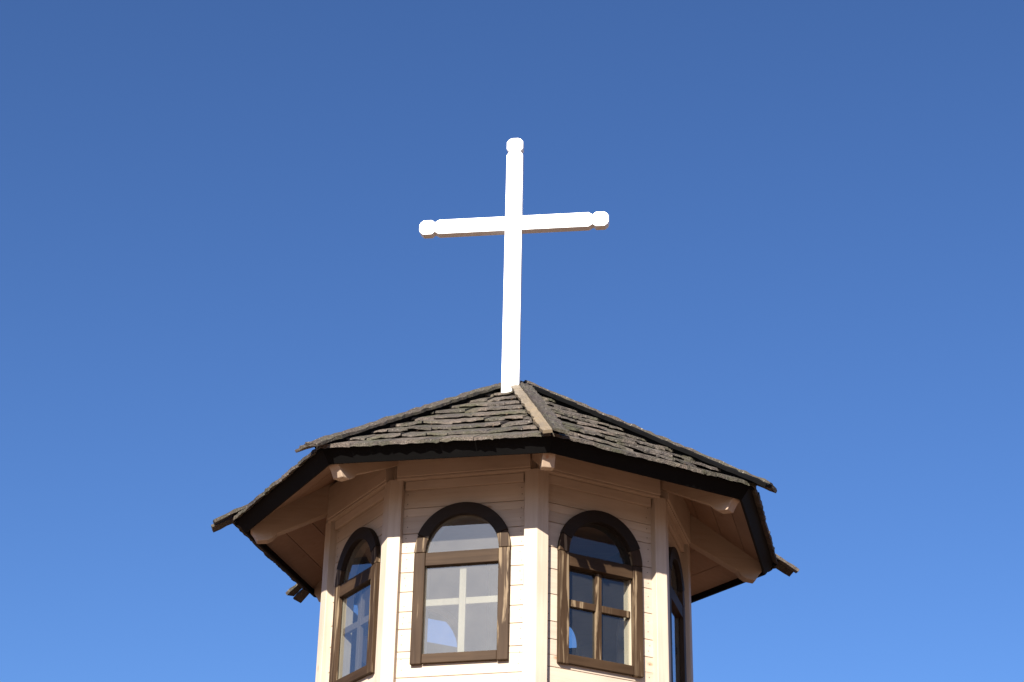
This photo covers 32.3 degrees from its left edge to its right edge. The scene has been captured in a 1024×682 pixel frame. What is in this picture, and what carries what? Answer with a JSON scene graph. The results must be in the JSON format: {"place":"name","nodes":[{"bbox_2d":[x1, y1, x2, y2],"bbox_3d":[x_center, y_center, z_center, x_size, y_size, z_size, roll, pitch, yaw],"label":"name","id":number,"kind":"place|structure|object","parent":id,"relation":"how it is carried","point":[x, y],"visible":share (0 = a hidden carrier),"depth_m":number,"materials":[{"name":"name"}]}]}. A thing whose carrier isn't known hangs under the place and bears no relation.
{"place":"outdoors","nodes":[
{"label":"outdoors","id":0,"kind":"place"},
{"bbox_2d":[211,380,799,681],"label":"chapel tower","id":1,"kind":"structure","parent":0,"point":[517,535],"depth_m":14.16,"materials":[{"name":"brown wood"}]},
{"bbox_2d":[329,527,380,681],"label":"window","id":2,"kind":"structure","parent":1,"relation":"in","point":[362,538],"depth_m":14.46,"materials":[{"name":"brown wood"}]},
{"bbox_2d":[350,586,369,672],"bbox_3d":[-1.376,2.612,15.356,0.149,1.296,0.784,-6,-27,13],"label":"window","id":3,"kind":"structure","parent":1,"relation":"in","point":[367,597],"depth_m":15.60,"materials":[{"name":"clear glass"}]},
{"bbox_2d":[427,607,465,653],"bbox_3d":[-0.736,2.992,16.114,0.784,1.296,0.149,15,-29,-27],"label":"window","id":4,"kind":"structure","parent":1,"relation":"in","point":[445,615],"depth_m":16.32,"materials":[{"name":"white glass"}]},
{"bbox_2d":[410,502,510,665],"bbox_3d":[-0.381,1.890,13.827,0.784,1.296,0.149,-6,-27,13],"label":"window","id":5,"kind":"structure","parent":1,"relation":"in","point":[424,560],"depth_m":13.80,"materials":[{"name":"brown wood"}]},
{"bbox_2d":[419,138,608,395],"bbox_3d":[0.008,-0.617,16.169,1.766,2.866,0.083,-2,-26,7],"label":"roof cross","id":6,"kind":"object","parent":1,"relation":"on","point":[513,225],"visible":0.93,"depth_m":16.30,"materials":[{"name":"white paint"}]},
{"bbox_2d":[569,623,578,655],"bbox_3d":[0.315,3.073,16.239,0.784,1.296,0.149,-6,-27,13],"label":"window","id":7,"kind":"structure","parent":1,"relation":"in","point":[574,651],"depth_m":16.25,"materials":[{"name":"grey glass"}]},
{"bbox_2d":[557,510,643,677],"bbox_3d":[0.670,1.971,13.951,0.784,1.296,0.149,15,-29,-27],"label":"window","id":8,"kind":"structure","parent":1,"relation":"in","point":[630,571],"depth_m":13.92,"materials":[{"name":"brown wood"}]},
{"bbox_2d":[616,608,623,663],"bbox_3d":[1.158,2.814,15.651,0.139,1.155,0.637,15,-29,-27],"label":"window","id":9,"kind":"structure","parent":1,"relation":"in","point":[620,628],"depth_m":15.97,"materials":[{"name":"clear glass"}]},
{"bbox_2d":[669,547,686,681],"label":"window","id":10,"kind":"structure","parent":1,"relation":"in","point":[677,632],"depth_m":14.85,"materials":[{"name":"brown glass"}]},
{"bbox_2d":[0,0,1023,681],"label":"sky","id":11,"kind":"structure","parent":0,"point":[805,277],"materials":[{"name":"blue"}]}
]}

